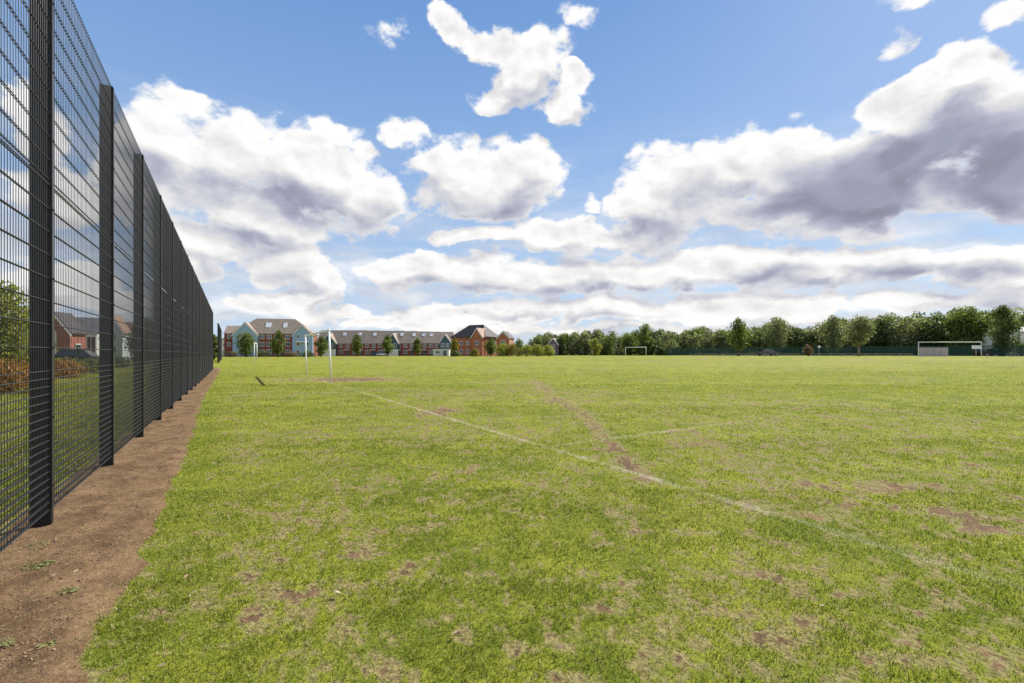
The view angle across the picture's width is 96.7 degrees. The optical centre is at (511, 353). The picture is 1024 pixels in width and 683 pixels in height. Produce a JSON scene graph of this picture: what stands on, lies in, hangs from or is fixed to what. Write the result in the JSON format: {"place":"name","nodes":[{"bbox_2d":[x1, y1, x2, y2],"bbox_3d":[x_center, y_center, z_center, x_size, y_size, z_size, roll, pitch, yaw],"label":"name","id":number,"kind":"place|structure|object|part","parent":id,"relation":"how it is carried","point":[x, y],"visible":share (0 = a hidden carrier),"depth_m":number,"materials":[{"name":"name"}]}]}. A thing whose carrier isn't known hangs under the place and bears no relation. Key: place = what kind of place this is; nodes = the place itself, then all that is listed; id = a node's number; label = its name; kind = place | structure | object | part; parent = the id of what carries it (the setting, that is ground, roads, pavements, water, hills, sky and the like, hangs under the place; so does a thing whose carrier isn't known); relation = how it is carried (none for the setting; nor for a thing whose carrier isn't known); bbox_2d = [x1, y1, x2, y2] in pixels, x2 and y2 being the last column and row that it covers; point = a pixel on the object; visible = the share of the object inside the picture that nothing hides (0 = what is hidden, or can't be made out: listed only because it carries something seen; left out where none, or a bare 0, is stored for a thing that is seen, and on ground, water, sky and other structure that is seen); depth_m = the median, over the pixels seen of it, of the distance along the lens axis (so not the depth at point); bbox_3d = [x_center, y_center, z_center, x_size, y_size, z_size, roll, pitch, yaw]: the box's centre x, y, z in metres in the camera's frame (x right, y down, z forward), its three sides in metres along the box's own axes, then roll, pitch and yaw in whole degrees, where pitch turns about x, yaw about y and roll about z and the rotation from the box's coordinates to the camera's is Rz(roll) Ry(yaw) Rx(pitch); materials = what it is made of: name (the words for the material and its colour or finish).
{"place":"outdoors","nodes":[
{"label":"outdoors","id":0,"kind":"place"},
{"bbox_2d":[0,371,218,682],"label":"path","id":1,"kind":"structure","parent":0,"point":[49,666],"depth_m":3.39,"materials":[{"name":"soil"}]},
{"bbox_2d":[0,638,15,646],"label":"weed plant","id":2,"kind":"object","parent":1,"relation":"on","point":[7,643],"visible":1,"depth_m":2.31,"materials":[{"name":"green plant"}]},
{"bbox_2d":[20,541,47,549],"bbox_3d":[-3.667,1.486,3.511,0.178,0.021,0.165,0,0,0],"label":"weed plant","id":3,"kind":"object","parent":1,"relation":"on","point":[35,544],"visible":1,"depth_m":3.50,"materials":[{"name":"green plant"}]},
{"bbox_2d":[21,560,56,569],"bbox_3d":[-3.313,1.481,3.186,0.187,0.021,0.157,0,0,0],"label":"weed plant","id":4,"kind":"object","parent":1,"relation":"on","point":[36,565],"visible":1,"depth_m":3.17,"materials":[{"name":"green plant"}]},
{"bbox_2d":[36,639,60,647],"bbox_3d":[-2.355,1.482,2.313,0.081,0.021,0.080,0,0,24],"label":"weed plant","id":5,"kind":"object","parent":1,"relation":"on","point":[52,642],"visible":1,"depth_m":2.31,"materials":[{"name":"green plant"}]},
{"bbox_2d":[57,586,78,593],"bbox_3d":[-2.767,1.480,2.837,0.129,0.021,0.095,0,0,0],"label":"weed plant","id":6,"kind":"object","parent":1,"relation":"on","point":[70,590],"visible":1,"depth_m":2.84,"materials":[{"name":"green plant"}]},
{"bbox_2d":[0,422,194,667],"bbox_3d":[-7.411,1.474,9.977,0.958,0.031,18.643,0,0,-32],"label":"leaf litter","id":7,"kind":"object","parent":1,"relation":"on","point":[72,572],"visible":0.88,"depth_m":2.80,"materials":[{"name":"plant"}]},
{"bbox_2d":[0,354,1023,682],"bbox_3d":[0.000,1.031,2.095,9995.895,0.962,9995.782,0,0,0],"label":"ground","id":8,"kind":"structure","parent":0,"point":[386,658],"depth_m":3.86,"materials":[{"name":"green plant"}]},
{"bbox_2d":[0,280,55,386],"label":"garden tree","id":9,"kind":"object","parent":8,"relation":"on","point":[12,325],"visible":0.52,"depth_m":18.87,"materials":[{"name":"green plant"}]},
{"bbox_2d":[0,355,62,393],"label":"shrub","id":10,"kind":"object","parent":8,"relation":"on","point":[14,375],"visible":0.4,"depth_m":16.79,"materials":[{"name":"orange plant"}]},
{"bbox_2d":[55,312,88,353],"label":"gabled house","id":11,"kind":"structure","parent":8,"relation":"on","point":[67,331],"depth_m":58.31,"materials":[{"name":"red brick"}]},
{"bbox_2d":[55,358,95,377],"bbox_3d":[-26.685,1.000,27.134,2.566,1.524,2.680,0,0,-20],"label":"shrub","id":12,"kind":"object","parent":8,"relation":"on","point":[69,369],"visible":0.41,"depth_m":26.98,"materials":[{"name":"orange plant"}]},
{"bbox_2d":[55,349,98,362],"bbox_3d":[-43.467,0.384,45.998,4.370,1.650,1.810,0,0,-20],"label":"parked car","id":13,"kind":"object","parent":8,"relation":"on","point":[88,353],"visible":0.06,"depth_m":45.20,"materials":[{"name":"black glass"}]},
{"bbox_3d":[-43.814,-0.060,45.872,2.950,0.663,1.560,0,0,-20],"label":"window","id":14,"kind":"part","parent":13,"relation":"part of","materials":[{"name":"black glass"}]},
{"bbox_2d":[6,355,150,375],"bbox_3d":[-34.226,0.865,36.508,0.068,1.369,24.385,0,0,-19],"label":"garden railing","id":15,"kind":"object","parent":8,"relation":"on","point":[97,361],"visible":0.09,"depth_m":40.92,"materials":[{"name":"metal"}]},
{"bbox_2d":[62,357,114,373],"bbox_3d":[-30.450,1.067,33.066,3.022,1.824,3.241,0,0,-6],"label":"shrub","id":16,"kind":"object","parent":8,"relation":"on","point":[96,363],"visible":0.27,"depth_m":32.52,"materials":[{"name":"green plant"}]},
{"bbox_2d":[75,317,114,354],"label":"grey roofed house","id":17,"kind":"structure","parent":8,"relation":"on","point":[96,335],"depth_m":64.15,"materials":[{"name":"purple brick"}]},
{"bbox_2d":[87,336,95,352],"bbox_3d":[-58.823,-1.103,63.633,1.100,2.600,0.057,0,0,-25],"label":"window","id":18,"kind":"structure","parent":17,"relation":"in","point":[88,337],"depth_m":63.55,"materials":[{"name":"white plastic"}]},
{"bbox_2d":[0,0,212,552],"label":"ball stop fence","id":19,"kind":"object","parent":8,"relation":"on","point":[181,340],"visible":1,"depth_m":4.84,"materials":[{"name":"black metal"}]},
{"bbox_2d":[84,354,130,366],"bbox_3d":[-37.090,0.957,41.953,3.296,2.139,3.223,0,0,12],"label":"shrub","id":20,"kind":"object","parent":8,"relation":"on","point":[118,361],"visible":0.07,"depth_m":42.36,"materials":[{"name":"green plant"}]},
{"bbox_2d":[114,315,130,358],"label":"pale gabled house","id":21,"kind":"structure","parent":8,"relation":"on","point":[123,338],"depth_m":70.83,"materials":[{"name":"white paint"}]},
{"bbox_2d":[123,318,150,355],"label":"house","id":22,"kind":"structure","parent":8,"relation":"on","point":[130,339],"depth_m":51.24,"materials":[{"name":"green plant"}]},
{"bbox_2d":[213,334,216,359],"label":"garden tree","id":23,"kind":"object","parent":8,"relation":"on","point":[214,346],"visible":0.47,"depth_m":73.84,"materials":[{"name":"green plant"}]},
{"bbox_2d":[217,323,221,362],"bbox_3d":[-41.211,-1.166,64.200,0.147,5.165,19.380,0,0,-32],"label":"ball stop fence","id":24,"kind":"object","parent":8,"relation":"on","point":[219,344],"visible":0.96,"depth_m":60.09,"materials":[{"name":"black metal"}]},
{"bbox_2d":[222,338,223,355],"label":"white house","id":25,"kind":"structure","parent":8,"relation":"on","point":[222,346],"depth_m":150.00,"materials":[{"name":"grey paint"}]},
{"bbox_2d":[223,351,239,356],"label":"hedge plant","id":26,"kind":"object","parent":8,"relation":"on","point":[230,353],"visible":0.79,"depth_m":133.48,"materials":[{"name":"green plant"}]},
{"bbox_2d":[232,332,259,356],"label":"round tree","id":27,"kind":"object","parent":8,"relation":"on","point":[246,341],"visible":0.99,"depth_m":121.34,"materials":[{"name":"green plant"}]},
{"bbox_2d":[253,349,271,356],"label":"hedge plant","id":28,"kind":"object","parent":8,"relation":"on","point":[258,354],"visible":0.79,"depth_m":133.77,"materials":[{"name":"green plant"}]},
{"bbox_2d":[224,352,314,356],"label":"garden railing","id":29,"kind":"object","parent":8,"relation":"on","point":[261,354],"visible":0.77,"depth_m":132.93,"materials":[{"name":"metal"}]},
{"bbox_2d":[223,318,318,356],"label":"block of flats","id":30,"kind":"structure","parent":8,"relation":"on","point":[293,331],"depth_m":143.88,"materials":[{"name":"red brick"}]},
{"bbox_2d":[270,329,286,356],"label":"upright tree","id":31,"kind":"object","parent":8,"relation":"on","point":[277,337],"visible":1,"depth_m":125.55,"materials":[{"name":"green plant"}]},
{"bbox_2d":[282,350,301,356],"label":"hedge plant","id":32,"kind":"object","parent":8,"relation":"on","point":[289,354],"visible":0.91,"depth_m":133.12,"materials":[{"name":"green plant"}]},
{"bbox_2d":[300,350,317,356],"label":"hedge plant","id":33,"kind":"object","parent":8,"relation":"on","point":[308,355],"visible":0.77,"depth_m":133.51,"materials":[{"name":"green plant"}]},
{"bbox_2d":[304,329,331,382],"bbox_3d":[-11.642,0.173,27.057,0.188,2.857,9.409,0,0,-31],"label":"football goal","id":34,"kind":"object","parent":8,"relation":"on","point":[323,331],"visible":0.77,"depth_m":23.11,"materials":[{"name":"white metal"}]},
{"bbox_2d":[313,336,328,356],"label":"street tree","id":35,"kind":"object","parent":8,"relation":"on","point":[321,346],"visible":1,"depth_m":129.50,"materials":[{"name":"green plant"}]},
{"bbox_2d":[318,330,340,355],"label":"terrace house","id":36,"kind":"structure","parent":8,"relation":"on","point":[334,335],"depth_m":175.50,"materials":[{"name":"white paint"}]},
{"bbox_2d":[337,330,354,355],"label":"terrace house","id":37,"kind":"structure","parent":8,"relation":"on","point":[344,343],"depth_m":176.00,"materials":[{"name":"red brick"}]},
{"bbox_2d":[351,334,362,355],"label":"street tree","id":38,"kind":"object","parent":8,"relation":"on","point":[357,345],"visible":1,"depth_m":149.46,"materials":[{"name":"green plant"}]},
{"bbox_2d":[351,330,367,355],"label":"terrace house","id":39,"kind":"structure","parent":8,"relation":"on","point":[362,333],"depth_m":177.29,"materials":[{"name":"red brick"}]},
{"bbox_2d":[364,330,379,355],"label":"terrace house","id":40,"kind":"structure","parent":8,"relation":"on","point":[370,342],"depth_m":176.03,"materials":[{"name":"red brick"}]},
{"bbox_2d":[377,331,391,355],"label":"terrace house","id":41,"kind":"structure","parent":8,"relation":"on","point":[382,334],"depth_m":177.14,"materials":[{"name":"red brick"}]},
{"bbox_2d":[381,334,394,355],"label":"street tree","id":42,"kind":"object","parent":8,"relation":"on","point":[386,342],"visible":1,"depth_m":149.65,"materials":[{"name":"green plant"}]},
{"bbox_2d":[389,331,404,355],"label":"terrace house","id":43,"kind":"structure","parent":8,"relation":"on","point":[396,337],"depth_m":175.47,"materials":[{"name":"white brick"}]},
{"bbox_2d":[402,331,416,355],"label":"terrace house","id":44,"kind":"structure","parent":8,"relation":"on","point":[409,337],"depth_m":176.00,"materials":[{"name":"red brick"}]},
{"bbox_2d":[412,338,421,355],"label":"street tree","id":45,"kind":"object","parent":8,"relation":"on","point":[416,346],"visible":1,"depth_m":151.41,"materials":[{"name":"green plant"}]},
{"bbox_2d":[415,331,429,355],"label":"terrace house","id":46,"kind":"structure","parent":8,"relation":"on","point":[423,336],"depth_m":176.38,"materials":[{"name":"red brick"}]},
{"bbox_2d":[428,332,440,355],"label":"terrace house","id":47,"kind":"structure","parent":8,"relation":"on","point":[434,339],"depth_m":176.00,"materials":[{"name":"red brick"}]},
{"bbox_2d":[432,349,450,355],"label":"garden store","id":48,"kind":"structure","parent":8,"relation":"on","point":[441,352],"depth_m":168.00,"materials":[{"name":"white paint"}]},
{"bbox_2d":[438,332,453,352],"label":"terrace house","id":49,"kind":"structure","parent":8,"relation":"on","point":[445,341],"depth_m":175.00,"materials":[{"name":"teal paint"}]},
{"bbox_2d":[450,338,458,352],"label":"yellow tree","id":50,"kind":"object","parent":8,"relation":"on","point":[454,345],"visible":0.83,"depth_m":139.61,"materials":[{"name":"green plant"}]},
{"bbox_2d":[450,351,461,355],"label":"shrub","id":51,"kind":"object","parent":8,"relation":"on","point":[455,353],"visible":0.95,"depth_m":135.40,"materials":[{"name":"green plant"}]},
{"bbox_2d":[450,325,497,355],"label":"brick house","id":52,"kind":"structure","parent":8,"relation":"on","point":[469,338],"depth_m":156.10,"materials":[{"name":"brick"}]},
{"bbox_2d":[469,348,479,355],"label":"shrub","id":53,"kind":"object","parent":8,"relation":"on","point":[473,352],"visible":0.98,"depth_m":133.44,"materials":[{"name":"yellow plant"}]},
{"bbox_2d":[156,540,824,666],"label":"fallen leaves","id":54,"kind":"object","parent":8,"relation":"on","point":[558,645],"visible":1,"depth_m":2.37,"materials":[{"name":"brown plant"}]},
{"bbox_2d":[483,338,497,355],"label":"round tree","id":55,"kind":"object","parent":8,"relation":"on","point":[490,347],"visible":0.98,"depth_m":131.55,"materials":[{"name":"green plant"}]},
{"bbox_2d":[493,342,510,355],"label":"shrub","id":56,"kind":"object","parent":8,"relation":"on","point":[501,349],"visible":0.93,"depth_m":127.21,"materials":[{"name":"green plant"}]},
{"bbox_2d":[496,331,514,355],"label":"brick house","id":57,"kind":"structure","parent":8,"relation":"on","point":[505,337],"depth_m":150.11,"materials":[{"name":"brick"}]},
{"bbox_2d":[503,343,519,355],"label":"shrub","id":58,"kind":"object","parent":8,"relation":"on","point":[512,348],"visible":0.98,"depth_m":126.46,"materials":[{"name":"green plant"}]},
{"bbox_2d":[513,338,523,355],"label":"young tree","id":59,"kind":"object","parent":8,"relation":"on","point":[519,342],"visible":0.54,"depth_m":129.48,"materials":[{"name":"green plant"}]},
{"bbox_2d":[519,344,533,355],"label":"shrub","id":60,"kind":"object","parent":8,"relation":"on","point":[525,348],"visible":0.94,"depth_m":126.56,"materials":[{"name":"green plant"}]},
{"bbox_2d":[526,344,544,355],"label":"shrub","id":61,"kind":"object","parent":8,"relation":"on","point":[537,350],"visible":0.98,"depth_m":125.35,"materials":[{"name":"green plant"}]},
{"bbox_2d":[543,345,554,355],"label":"shrub","id":62,"kind":"object","parent":8,"relation":"on","point":[549,350],"visible":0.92,"depth_m":127.53,"materials":[{"name":"green plant"}]},
{"bbox_2d":[547,338,559,354],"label":"gabled house","id":63,"kind":"structure","parent":8,"relation":"on","point":[554,343],"depth_m":174.87,"materials":[{"name":"grey brick"}]},
{"bbox_2d":[589,337,601,355],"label":"young tree","id":64,"kind":"object","parent":8,"relation":"on","point":[595,345],"visible":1,"depth_m":119.61,"materials":[{"name":"green plant"}]},
{"bbox_2d":[634,323,654,354],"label":"tall tree","id":65,"kind":"object","parent":8,"relation":"on","point":[646,342],"visible":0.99,"depth_m":149.41,"materials":[{"name":"green plant"}]},
{"bbox_2d":[658,330,678,354],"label":"leaning tree","id":66,"kind":"object","parent":8,"relation":"on","point":[669,343],"visible":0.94,"depth_m":139.40,"materials":[{"name":"green plant"}]},
{"bbox_2d":[723,317,751,355],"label":"tree","id":67,"kind":"object","parent":8,"relation":"on","point":[739,331],"visible":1,"depth_m":102.43,"materials":[{"name":"green plant"}]},
{"bbox_2d":[546,323,961,354],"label":"wood trunks","id":68,"kind":"object","parent":8,"relation":"on","point":[758,344],"visible":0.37,"depth_m":136.90,"materials":[{"name":"brown plant"}]},
{"bbox_2d":[538,345,980,355],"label":"undergrowth","id":69,"kind":"object","parent":8,"relation":"on","point":[660,352],"visible":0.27,"depth_m":140.03,"materials":[{"name":"green plant"}]},
{"bbox_2d":[756,349,779,355],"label":"parked car","id":70,"kind":"object","parent":8,"relation":"on","point":[765,352],"visible":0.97,"depth_m":96.24,"materials":[{"name":"grey metal"}]},
{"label":"window","id":71,"kind":"part","parent":70,"relation":"part of","materials":[{"name":"grey glass"}]},
{"bbox_2d":[526,306,1023,354],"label":"woodland","id":72,"kind":"object","parent":8,"relation":"on","point":[910,328],"visible":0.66,"depth_m":127.75,"materials":[{"name":"green plant"}]},
{"bbox_2d":[760,317,794,351],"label":"broad tree","id":73,"kind":"object","parent":8,"relation":"on","point":[775,328],"visible":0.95,"depth_m":127.07,"materials":[{"name":"green plant"}]},
{"bbox_2d":[802,345,813,355],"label":"bush","id":74,"kind":"object","parent":8,"relation":"on","point":[807,350],"visible":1,"depth_m":97.66,"materials":[{"name":"brown plant"}]},
{"bbox_2d":[704,354,912,355],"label":"knee rail","id":75,"kind":"object","parent":8,"relation":"on","point":[830,354],"visible":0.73,"depth_m":97.17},
{"bbox_2d":[815,315,848,351],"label":"silver tree","id":76,"kind":"object","parent":8,"relation":"on","point":[831,326],"visible":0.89,"depth_m":117.23,"materials":[{"name":"green plant"}]},
{"bbox_2d":[668,345,1023,355],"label":"court fence","id":77,"kind":"object","parent":8,"relation":"on","point":[826,351],"visible":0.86,"depth_m":107.28,"materials":[{"name":"metal"}]},
{"bbox_2d":[843,314,877,355],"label":"slender tree","id":78,"kind":"object","parent":8,"relation":"on","point":[860,325],"visible":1,"depth_m":96.53,"materials":[{"name":"green plant"}]},
{"bbox_2d":[919,347,947,355],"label":"board wall","id":79,"kind":"structure","parent":8,"relation":"on","point":[933,351],"depth_m":91.00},
{"bbox_2d":[946,305,991,355],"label":"bright tree","id":80,"kind":"object","parent":8,"relation":"on","point":[972,309],"visible":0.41,"depth_m":108.17,"materials":[{"name":"green plant"}]},
{"bbox_2d":[972,345,980,348],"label":"notice board","id":81,"kind":"object","parent":8,"relation":"on","point":[976,346],"visible":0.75,"depth_m":89.50,"materials":[{"name":"white"}]},
{"bbox_2d":[974,349,999,355],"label":"parked car","id":82,"kind":"object","parent":8,"relation":"on","point":[986,352],"visible":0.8,"depth_m":92.22,"materials":[{"name":"grey metal"}]},
{"bbox_2d":[981,327,1023,355],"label":"white building","id":83,"kind":"structure","parent":8,"relation":"on","point":[987,342],"depth_m":104.03,"materials":[{"name":"white paint"}]},
{"bbox_2d":[985,304,1022,355],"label":"dark tree","id":84,"kind":"object","parent":8,"relation":"on","point":[1001,334],"visible":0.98,"depth_m":91.41,"materials":[{"name":"green plant"}]},
{"bbox_2d":[1005,341,1023,355],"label":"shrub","id":85,"kind":"object","parent":8,"relation":"on","point":[1019,348],"visible":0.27,"depth_m":91.72,"materials":[{"name":"green plant"}]},
{"bbox_2d":[0,0,1023,353],"label":"sky","id":86,"kind":"structure","parent":0,"point":[525,169],"materials":[{"name":"blue"}]}
]}

